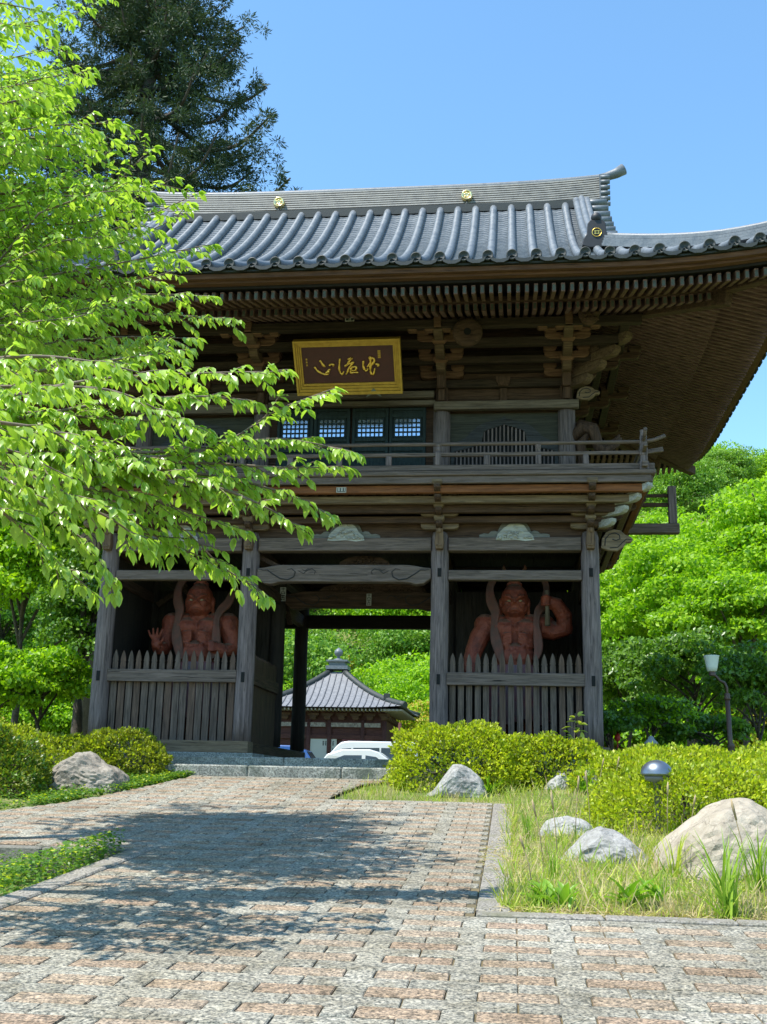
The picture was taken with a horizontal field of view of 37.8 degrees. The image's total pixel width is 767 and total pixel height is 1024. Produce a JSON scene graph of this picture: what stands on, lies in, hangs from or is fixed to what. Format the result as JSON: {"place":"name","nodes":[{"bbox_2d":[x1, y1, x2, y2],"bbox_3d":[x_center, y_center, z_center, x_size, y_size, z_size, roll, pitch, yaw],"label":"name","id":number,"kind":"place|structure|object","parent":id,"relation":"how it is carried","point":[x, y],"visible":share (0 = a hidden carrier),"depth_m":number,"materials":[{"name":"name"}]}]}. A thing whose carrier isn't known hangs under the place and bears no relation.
{"place":"outdoors","nodes":[
{"label":"outdoors","id":0,"kind":"place"},
{"bbox_2d":[0,775,766,1023],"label":"path","id":1,"kind":"structure","parent":0,"point":[249,900],"depth_m":6.37,"materials":[{"name":"stone"}]},
{"bbox_2d":[0,493,766,920],"bbox_3d":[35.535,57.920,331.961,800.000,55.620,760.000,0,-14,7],"label":"ground","id":2,"kind":"structure","parent":0,"point":[494,799],"depth_m":12.45,"materials":[{"name":"plant"}]},
{"bbox_2d":[0,720,38,748],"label":"azalea bush","id":3,"kind":"object","parent":2,"relation":"on","point":[19,729],"visible":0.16,"depth_m":18.01,"materials":[{"name":"green plant"}]},
{"bbox_2d":[0,704,41,724],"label":"forest tree","id":4,"kind":"object","parent":2,"relation":"on","point":[4,719],"visible":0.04,"depth_m":75.22,"materials":[{"name":"green plant"}]},
{"bbox_2d":[0,725,52,797],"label":"azalea bush","id":5,"kind":"object","parent":2,"relation":"on","point":[36,763],"visible":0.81,"depth_m":14.43,"materials":[{"name":"green plant"}]},
{"bbox_2d":[0,580,53,651],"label":"forest tree","id":6,"kind":"object","parent":2,"relation":"on","point":[6,624],"visible":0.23,"depth_m":92.01,"materials":[{"name":"green plant"}]},
{"bbox_2d":[0,640,62,710],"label":"maple shrub","id":7,"kind":"object","parent":2,"relation":"on","point":[15,675],"visible":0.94,"depth_m":19.22,"materials":[{"name":"green plant"}]},
{"bbox_2d":[0,400,71,619],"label":"broadleaf tree","id":8,"kind":"object","parent":2,"relation":"on","point":[5,406],"visible":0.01,"depth_m":28.05,"materials":[{"name":"green plant"}]},
{"bbox_2d":[0,694,72,732],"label":"forest tree","id":9,"kind":"object","parent":2,"relation":"on","point":[25,713],"visible":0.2,"depth_m":73.91,"materials":[{"name":"green plant"}]},
{"bbox_2d":[0,644,92,730],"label":"maple shrub","id":10,"kind":"object","parent":2,"relation":"on","point":[68,669],"visible":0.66,"depth_m":19.87,"materials":[{"name":"green plant"}]},
{"bbox_2d":[20,678,72,734],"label":"forest tree","id":11,"kind":"object","parent":2,"relation":"on","point":[62,715],"visible":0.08,"depth_m":73.46,"materials":[{"name":"green plant"}]},
{"bbox_2d":[0,492,102,726],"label":"broadleaf tree","id":12,"kind":"object","parent":2,"relation":"on","point":[17,584],"visible":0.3,"depth_m":23.57,"materials":[{"name":"green plant"}]},
{"bbox_2d":[23,612,86,652],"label":"forest tree","id":13,"kind":"object","parent":2,"relation":"on","point":[26,647],"visible":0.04,"depth_m":89.33,"materials":[{"name":"green plant"}]},
{"bbox_2d":[8,730,115,770],"bbox_3d":[-4.945,3.770,17.255,1.996,0.803,1.421,0,-14,7],"label":"azalea bush","id":14,"kind":"object","parent":2,"relation":"on","point":[61,740],"visible":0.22,"depth_m":16.95,"materials":[{"name":"green plant"}]},
{"bbox_2d":[0,845,130,877],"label":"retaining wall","id":15,"kind":"structure","parent":2,"relation":"on","point":[7,849],"depth_m":10.02,"materials":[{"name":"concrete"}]},
{"bbox_2d":[30,546,102,736],"bbox_3d":[-6.255,3.135,22.762,2.104,4.980,1.980,0,-14,7],"label":"ivy tree","id":16,"kind":"object","parent":2,"relation":"on","point":[71,611],"visible":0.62,"depth_m":22.61,"materials":[{"name":"green plant"}]},
{"bbox_2d":[46,751,129,792],"bbox_3d":[-4.048,3.592,15.383,1.221,0.611,1.183,0,-14,7],"label":"boulder","id":17,"kind":"object","parent":2,"relation":"on","point":[89,769],"visible":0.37,"depth_m":14.96,"materials":[{"name":"stone"}]},
{"bbox_2d":[0,764,193,896],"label":"ground cover","id":18,"kind":"object","parent":2,"relation":"on","point":[134,781],"visible":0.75,"depth_m":9.59,"materials":[{"name":"green plant"}]},
{"bbox_2d":[55,726,173,779],"bbox_3d":[-3.999,3.651,16.802,1.888,0.891,1.144,0,-14,7],"label":"azalea bush","id":19,"kind":"object","parent":2,"relation":"on","point":[121,736],"visible":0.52,"depth_m":16.55,"materials":[{"name":"green plant"}]},
{"bbox_2d":[1,0,302,734],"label":"cedar tree","id":20,"kind":"object","parent":2,"relation":"on","point":[146,32],"visible":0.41,"depth_m":35.08,"materials":[{"name":"green plant"}]},
{"bbox_2d":[0,0,365,610],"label":"cherry tree","id":21,"kind":"object","parent":2,"relation":"on","point":[27,97],"visible":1,"depth_m":8.15,"materials":[{"name":"green plant"}]},
{"bbox_2d":[283,676,292,690],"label":"forest tree","id":22,"kind":"object","parent":2,"relation":"on","point":[288,686],"visible":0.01,"depth_m":70.08,"materials":[{"name":"green plant"}]},
{"bbox_2d":[278,745,315,757],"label":"parked car","id":23,"kind":"object","parent":2,"relation":"on","point":[309,754],"depth_m":46.04,"materials":[{"name":"blue paint"}]},
{"bbox_2d":[23,749,587,775],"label":"platform","id":24,"kind":"structure","parent":2,"relation":"on","point":[214,754],"depth_m":17.57,"materials":[{"name":"stone"}]},
{"bbox_2d":[148,568,238,739],"bbox_3d":[-3.277,2.621,19.627,1.566,3.432,0.975,0,-14,7],"label":"guardian statue","id":25,"kind":"object","parent":24,"relation":"on","point":[196,626],"visible":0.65,"depth_m":19.54,"materials":[{"name":"brown"}]},
{"bbox_2d":[3,164,766,758],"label":"temple gate","id":26,"kind":"structure","parent":24,"relation":"on","point":[579,370],"depth_m":18.63,"materials":[{"name":"brown wood"}]},
{"bbox_2d":[152,417,253,467],"bbox_3d":[-3.182,-1.060,19.580,1.840,1.240,0.050,0,-14,7],"label":"bell window","id":27,"kind":"structure","parent":26,"relation":"in","point":[236,425],"depth_m":19.66,"materials":[{"name":"black"}]},
{"bbox_2d":[280,587,285,600],"bbox_3d":[-1.866,1.527,20.817,0.110,0.260,0.005,0,-14,7],"label":"paper sticker","id":28,"kind":"object","parent":26,"relation":"attached to","point":[283,593],"visible":1,"depth_m":20.82,"materials":[{"name":"beige"}]},
{"bbox_2d":[276,409,313,466],"bbox_3d":[-1.538,-1.115,19.435,0.630,1.370,0.095,0,-14,7],"label":"door","id":29,"kind":"structure","parent":26,"relation":"in","point":[305,427],"depth_m":19.47,"materials":[{"name":"blue"}]},
{"bbox_2d":[312,408,350,465],"bbox_3d":[-0.897,-1.119,19.362,0.630,1.370,0.095,0,-14,7],"label":"door","id":30,"kind":"structure","parent":26,"relation":"in","point":[334,425],"depth_m":19.41,"materials":[{"name":"blue"}]},
{"bbox_2d":[292,336,402,396],"bbox_3d":[-0.584,-2.380,18.478,1.770,0.840,0.689,0,-14,7],"label":"signboard","id":31,"kind":"object","parent":26,"relation":"attached to","point":[362,366],"visible":1,"depth_m":18.48,"materials":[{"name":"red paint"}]},
{"bbox_2d":[351,408,388,465],"bbox_3d":[-0.232,-1.123,19.286,0.630,1.370,0.095,0,-14,7],"label":"door","id":32,"kind":"structure","parent":26,"relation":"in","point":[369,425],"depth_m":19.32,"materials":[{"name":"blue"}]},
{"bbox_2d":[389,407,425,465],"bbox_3d":[0.409,-1.127,19.212,0.630,1.370,0.095,0,-14,7],"label":"door","id":33,"kind":"structure","parent":26,"relation":"in","point":[406,425],"depth_m":19.24,"materials":[{"name":"blue"}]},
{"bbox_2d":[450,412,558,464],"bbox_3d":[2.044,-1.090,18.982,1.840,1.240,0.050,0,-14,7],"label":"bell window","id":34,"kind":"structure","parent":26,"relation":"in","point":[491,427],"depth_m":19.03,"materials":[{"name":"black"}]},
{"bbox_2d":[463,564,572,740],"bbox_3d":[2.274,2.589,18.992,1.866,3.432,0.975,0,-14,7],"label":"guardian statue","id":35,"kind":"object","parent":24,"relation":"on","point":[514,630],"visible":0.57,"depth_m":18.90,"materials":[{"name":"brown"}]},
{"bbox_2d":[285,629,365,664],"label":"forest tree","id":36,"kind":"object","parent":2,"relation":"on","point":[329,636],"visible":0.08,"depth_m":86.69,"materials":[{"name":"green plant"}]},
{"bbox_2d":[283,630,373,689],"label":"forest tree","id":37,"kind":"object","parent":2,"relation":"on","point":[317,646],"visible":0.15,"depth_m":72.30,"materials":[{"name":"green plant"}]},
{"bbox_2d":[156,755,510,783],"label":"stone steps","id":38,"kind":"structure","parent":2,"relation":"on","point":[291,767],"depth_m":16.64,"materials":[{"name":"stone"}]},
{"bbox_2d":[309,609,358,635],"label":"forest tree","id":39,"kind":"object","parent":2,"relation":"on","point":[316,611],"visible":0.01,"depth_m":97.16,"materials":[{"name":"green plant"}]},
{"bbox_2d":[280,648,420,757],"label":"temple hall","id":40,"kind":"structure","parent":2,"relation":"on","point":[345,704],"depth_m":59.65,"materials":[{"name":"tile"}]},
{"bbox_2d":[324,749,389,758],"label":"parked car","id":41,"kind":"object","parent":2,"relation":"on","point":[357,753],"visible":0.02,"depth_m":44.25,"materials":[{"name":"white paint"}]},
{"bbox_2d":[331,741,419,759],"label":"parked car","id":42,"kind":"object","parent":2,"relation":"on","point":[381,747],"visible":0.03,"depth_m":51.01,"materials":[{"name":"white paint"}]},
{"bbox_2d":[324,609,427,644],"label":"forest tree","id":43,"kind":"object","parent":2,"relation":"on","point":[365,611],"visible":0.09,"depth_m":93.32,"materials":[{"name":"green plant"}]},
{"bbox_2d":[333,629,429,677],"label":"forest tree","id":44,"kind":"object","parent":2,"relation":"on","point":[388,643],"visible":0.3,"depth_m":85.06,"materials":[{"name":"green plant"}]},
{"bbox_2d":[0,803,766,926],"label":"kerb","id":45,"kind":"structure","parent":2,"relation":"on","point":[490,907],"depth_m":7.76,"materials":[{"name":"stone"}]},
{"bbox_2d":[352,655,429,699],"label":"forest tree","id":46,"kind":"object","parent":2,"relation":"on","point":[396,674],"visible":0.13,"depth_m":73.07,"materials":[{"name":"green plant"}]},
{"bbox_2d":[361,650,429,678],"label":"forest tree","id":47,"kind":"object","parent":2,"relation":"on","point":[420,661],"visible":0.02,"depth_m":78.48,"materials":[{"name":"green plant"}]},
{"bbox_2d":[374,673,428,723],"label":"forest tree","id":48,"kind":"object","parent":2,"relation":"on","point":[409,699],"visible":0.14,"depth_m":70.06,"materials":[{"name":"green plant"}]},
{"bbox_2d":[395,652,429,715],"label":"forest tree","id":49,"kind":"object","parent":2,"relation":"on","point":[424,678],"visible":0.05,"depth_m":71.02,"materials":[{"name":"green plant"}]},
{"bbox_2d":[396,697,428,755],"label":"forest tree","id":50,"kind":"object","parent":2,"relation":"on","point":[424,719],"visible":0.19,"depth_m":66.92,"materials":[{"name":"green plant"}]},
{"bbox_2d":[399,614,430,660],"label":"forest tree","id":51,"kind":"object","parent":2,"relation":"on","point":[424,637],"visible":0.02,"depth_m":84.73,"materials":[{"name":"green plant"}]},
{"bbox_2d":[386,591,461,615],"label":"forest tree","id":52,"kind":"object","parent":2,"relation":"on","point":[405,612],"visible":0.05,"depth_m":93.31,"materials":[{"name":"green plant"}]},
{"bbox_2d":[427,764,487,797],"bbox_3d":[0.940,3.633,15.071,0.940,0.478,0.707,0,-14,7],"label":"boulder","id":53,"kind":"object","parent":2,"relation":"on","point":[460,778],"visible":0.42,"depth_m":14.77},
{"bbox_2d":[380,718,544,794],"bbox_3d":[1.097,3.499,15.860,2.455,1.155,1.467,0,-14,7],"label":"azalea bush","id":54,"kind":"object","parent":2,"relation":"on","point":[401,763],"visible":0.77,"depth_m":15.50,"materials":[{"name":"green plant"}]},
{"bbox_2d":[483,774,513,793],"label":"strap leaf plant","id":55,"kind":"object","parent":2,"relation":"on","point":[488,788],"visible":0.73,"depth_m":15.04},
{"bbox_2d":[520,835,532,885],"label":"dead stalk","id":56,"kind":"object","parent":2,"relation":"on","point":[522,843],"visible":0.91,"depth_m":8.27,"materials":[{"name":"plant"}]},
{"bbox_2d":[515,800,550,837],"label":"grass tuft","id":57,"kind":"object","parent":2,"relation":"on","point":[527,826],"visible":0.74,"depth_m":11.19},
{"bbox_2d":[516,878,555,903],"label":"dock weed","id":58,"kind":"object","parent":2,"relation":"on","point":[544,885],"visible":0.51,"depth_m":7.66,"materials":[{"name":"green plant"}]},
{"bbox_2d":[532,799,543,867],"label":"dead stalk","id":59,"kind":"object","parent":2,"relation":"on","point":[533,806],"visible":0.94,"depth_m":9.35,"materials":[{"name":"plant"}]},
{"bbox_2d":[335,771,766,919],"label":"grass","id":60,"kind":"structure","parent":2,"relation":"on","point":[588,888],"depth_m":8.57,"materials":[{"name":"plant"}]},
{"bbox_2d":[550,790,557,855],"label":"dead stalk","id":61,"kind":"object","parent":2,"relation":"on","point":[551,796],"visible":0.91,"depth_m":9.27,"materials":[{"name":"plant"}]},
{"bbox_2d":[477,730,631,789],"bbox_3d":[2.410,3.599,15.979,2.306,0.952,1.440,0,-14,7],"label":"azalea bush","id":62,"kind":"object","parent":2,"relation":"on","point":[580,746],"visible":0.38,"depth_m":15.62,"materials":[{"name":"green plant"}]},
{"bbox_2d":[544,770,568,789],"bbox_3d":[2.357,3.730,15.427,0.410,0.349,0.550,0,-14,7],"label":"boulder","id":63,"kind":"object","parent":2,"relation":"on","point":[556,781],"visible":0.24,"depth_m":15.22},
{"bbox_2d":[535,880,579,909],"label":"dock weed","id":64,"kind":"object","parent":2,"relation":"on","point":[564,892],"visible":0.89,"depth_m":7.38,"materials":[{"name":"green plant"}]},
{"bbox_2d":[540,839,577,879],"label":"grass tuft","id":65,"kind":"object","parent":2,"relation":"on","point":[554,864],"visible":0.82,"depth_m":8.58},
{"bbox_2d":[538,816,592,835],"bbox_3d":[1.888,3.254,11.511,0.671,0.267,0.740,0,-14,7],"label":"boulder","id":66,"kind":"object","parent":2,"relation":"on","point":[571,820],"visible":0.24,"depth_m":11.31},
{"bbox_2d":[563,711,587,765],"bbox_3d":[2.753,3.259,16.132,0.336,0.781,0.377,13,-18,-40],"label":"sapling","id":67,"kind":"object","parent":2,"relation":"on","point":[582,735],"visible":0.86,"depth_m":16.16,"materials":[{"name":"green plant"}]},
{"bbox_2d":[575,776,579,832],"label":"dead stalk","id":68,"kind":"object","parent":2,"relation":"on","point":[578,780],"visible":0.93,"depth_m":11.10,"materials":[{"name":"plant"}]},
{"bbox_2d":[559,766,597,792],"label":"strap leaf plant","id":69,"kind":"object","parent":2,"relation":"on","point":[582,784],"visible":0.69,"depth_m":14.72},
{"bbox_2d":[561,826,648,863],"bbox_3d":[1.905,2.962,9.825,0.917,0.410,0.860,0,-14,7],"label":"boulder","id":70,"kind":"object","parent":2,"relation":"on","point":[618,842],"visible":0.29,"depth_m":9.54,"materials":[{"name":"stone"}]},
{"bbox_2d":[567,570,654,750],"bbox_3d":[7.413,5.617,37.088,5.675,7.596,5.143,0,-14,7],"label":"maple tree","id":71,"kind":"object","parent":2,"relation":"on","point":[606,597],"visible":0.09,"depth_m":36.32,"materials":[{"name":"green plant"}]},
{"bbox_2d":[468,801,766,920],"bbox_3d":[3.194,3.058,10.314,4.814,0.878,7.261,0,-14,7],"label":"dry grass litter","id":72,"kind":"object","parent":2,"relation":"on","point":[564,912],"visible":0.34,"depth_m":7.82,"materials":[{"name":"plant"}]},
{"bbox_2d":[603,706,643,750],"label":"evergreen shrub","id":73,"kind":"object","parent":2,"relation":"on","point":[612,723],"visible":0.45,"depth_m":20.30,"materials":[{"name":"green plant"}]},
{"bbox_2d":[600,876,654,903],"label":"dock weed","id":74,"kind":"object","parent":2,"relation":"on","point":[632,887],"visible":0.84,"depth_m":7.42,"materials":[{"name":"green plant"}]},
{"bbox_2d":[602,655,654,745],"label":"forest tree","id":75,"kind":"object","parent":2,"relation":"on","point":[636,741],"depth_m":70.20,"materials":[{"name":"green plant"}]},
{"bbox_2d":[601,635,690,747],"bbox_3d":[6.443,5.320,28.992,3.288,4.257,3.114,0,-14,7],"label":"evergreen shrub","id":76,"kind":"object","parent":2,"relation":"on","point":[613,652],"visible":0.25,"depth_m":28.98,"materials":[{"name":"green plant"}]},
{"bbox_2d":[644,736,657,745],"bbox_3d":[3.917,3.573,16.379,0.200,0.600,0.195,0,-14,7],"label":"garden lamp","id":77,"kind":"object","parent":2,"relation":"on","point":[650,739],"visible":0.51,"depth_m":16.38,"materials":[{"name":"grey"}]},
{"bbox_2d":[639,877,669,901],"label":"dock weed","id":78,"kind":"object","parent":2,"relation":"on","point":[654,890],"visible":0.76,"depth_m":7.53,"materials":[{"name":"green plant"}]},
{"bbox_2d":[608,691,701,739],"bbox_3d":[5.009,4.411,20.905,1.798,2.089,1.525,0,-14,7],"label":"evergreen shrub","id":79,"kind":"object","parent":2,"relation":"on","point":[654,711],"visible":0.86,"depth_m":20.77,"materials":[{"name":"green plant"}]},
{"bbox_2d":[640,760,671,828],"bbox_3d":[2.803,2.887,11.473,0.330,0.685,0.330,0,-14,7],"label":"garden lamp","id":80,"kind":"object","parent":2,"relation":"on","point":[654,771],"visible":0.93,"depth_m":11.42,"materials":[{"name":"silver metal"}]},
{"bbox_2d":[629,505,696,548],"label":"forest tree","id":81,"kind":"object","parent":2,"relation":"on","point":[656,515],"visible":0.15,"depth_m":108.50,"materials":[{"name":"green plant"}]},
{"bbox_2d":[564,741,763,799],"bbox_3d":[3.894,3.506,15.069,3.021,0.860,2.066,0,-14,7],"label":"azalea bush","id":82,"kind":"object","parent":2,"relation":"on","point":[631,756],"visible":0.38,"depth_m":14.74,"materials":[{"name":"green plant"}]},
{"bbox_2d":[667,782,668,834],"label":"dead stalk","id":83,"kind":"object","parent":2,"relation":"on","point":[667,804],"visible":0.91,"depth_m":11.08,"materials":[{"name":"plant"}]},
{"bbox_2d":[575,756,766,836],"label":"azalea bush","id":84,"kind":"object","parent":2,"relation":"on","point":[606,800],"visible":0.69,"depth_m":11.59,"materials":[{"name":"green plant"}]},
{"bbox_2d":[604,675,755,749],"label":"forest tree","id":85,"kind":"object","parent":2,"relation":"on","point":[638,731],"visible":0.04,"depth_m":67.20,"materials":[{"name":"green plant"}]},
{"bbox_2d":[660,828,701,877],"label":"grass tuft","id":86,"kind":"object","parent":2,"relation":"on","point":[677,865],"visible":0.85,"depth_m":8.66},
{"bbox_2d":[600,534,766,746],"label":"maple tree","id":87,"kind":"object","parent":2,"relation":"on","point":[667,581],"visible":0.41,"depth_m":33.57,"materials":[{"name":"green plant"}]},
{"bbox_2d":[639,460,729,518],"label":"forest tree","id":88,"kind":"object","parent":2,"relation":"on","point":[699,480],"visible":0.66,"depth_m":124.73,"materials":[{"name":"green plant"}]},
{"bbox_2d":[611,623,766,747],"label":"evergreen shrub","id":89,"kind":"object","parent":2,"relation":"on","point":[676,657],"visible":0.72,"depth_m":26.87,"materials":[{"name":"green plant"}]},
{"bbox_2d":[641,569,766,748],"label":"maple tree","id":90,"kind":"object","parent":2,"relation":"on","point":[716,600],"visible":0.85,"depth_m":30.61,"materials":[{"name":"green plant"}]},
{"bbox_2d":[654,709,754,747],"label":"evergreen shrub","id":91,"kind":"object","parent":2,"relation":"on","point":[707,723],"visible":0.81,"depth_m":21.10,"materials":[{"name":"green plant"}]},
{"bbox_2d":[643,471,766,637],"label":"maple tree","id":92,"kind":"object","parent":2,"relation":"on","point":[746,537],"visible":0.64,"depth_m":34.98,"materials":[{"name":"green plant"}]},
{"bbox_2d":[651,798,766,881],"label":"boulder","id":93,"kind":"object","parent":2,"relation":"on","point":[708,822],"visible":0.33,"depth_m":8.83,"materials":[{"name":"stone"}]},
{"bbox_2d":[673,827,755,918],"bbox_3d":[2.094,2.337,7.295,0.751,0.572,0.642,0,-14,7],"label":"grass tuft","id":94,"kind":"object","parent":2,"relation":"on","point":[729,886],"visible":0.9,"depth_m":7.24,"materials":[{"name":"plant"}]},
{"bbox_2d":[703,655,734,751],"bbox_3d":[5.336,3.350,17.722,0.452,2.160,0.252,0,-14,7],"label":"lamp post","id":95,"kind":"object","parent":2,"relation":"on","point":[711,662],"visible":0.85,"depth_m":17.79,"materials":[{"name":"black"}]},
{"bbox_2d":[681,738,766,787],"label":"azalea bush","id":96,"kind":"object","parent":2,"relation":"on","point":[752,753],"visible":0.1,"depth_m":15.31,"materials":[{"name":"green plant"}]},
{"bbox_2d":[684,695,766,751],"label":"forest tree","id":97,"kind":"object","parent":2,"relation":"on","point":[737,740],"visible":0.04,"depth_m":68.51,"materials":[{"name":"green plant"}]},
{"bbox_2d":[704,439,752,492],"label":"forest tree","id":98,"kind":"object","parent":2,"relation":"on","point":[717,445],"visible":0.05,"depth_m":166.78,"materials":[{"name":"green plant"}]},
{"bbox_2d":[697,638,766,747],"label":"evergreen shrub","id":99,"kind":"object","parent":2,"relation":"on","point":[745,677],"visible":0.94,"depth_m":24.30,"materials":[{"name":"green plant"}]},
{"bbox_2d":[701,444,765,491],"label":"forest tree","id":100,"kind":"object","parent":2,"relation":"on","point":[737,465],"visible":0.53,"depth_m":139.38,"materials":[{"name":"green plant"}]},
{"bbox_2d":[701,487,766,530],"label":"forest tree","id":101,"kind":"object","parent":2,"relation":"on","point":[719,493],"visible":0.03,"depth_m":123.16,"materials":[{"name":"green plant"}]},
{"bbox_2d":[731,799,747,884],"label":"dead stalk","id":102,"kind":"object","parent":2,"relation":"on","point":[733,809],"visible":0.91,"depth_m":8.53,"materials":[{"name":"plant"}]},
{"bbox_2d":[728,822,766,893],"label":"grass tuft","id":103,"kind":"object","parent":2,"relation":"on","point":[758,863],"visible":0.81,"depth_m":7.93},
{"bbox_2d":[731,756,766,805],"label":"azalea bush","id":104,"kind":"object","parent":2,"relation":"on","point":[759,769],"visible":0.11,"depth_m":12.37,"materials":[{"name":"green plant"}]},
{"bbox_2d":[735,710,766,750],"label":"forest tree","id":105,"kind":"object","parent":2,"relation":"on","point":[764,737],"visible":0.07,"depth_m":68.45,"materials":[{"name":"green plant"}]},
{"bbox_2d":[743,448,766,488],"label":"forest tree","id":106,"kind":"object","parent":2,"relation":"on","point":[761,473],"visible":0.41,"depth_m":142.40,"materials":[{"name":"green plant"}]},
{"bbox_2d":[0,0,766,457],"label":"sky","id":107,"kind":"structure","parent":0,"point":[364,93],"materials":[{"name":"blue"}]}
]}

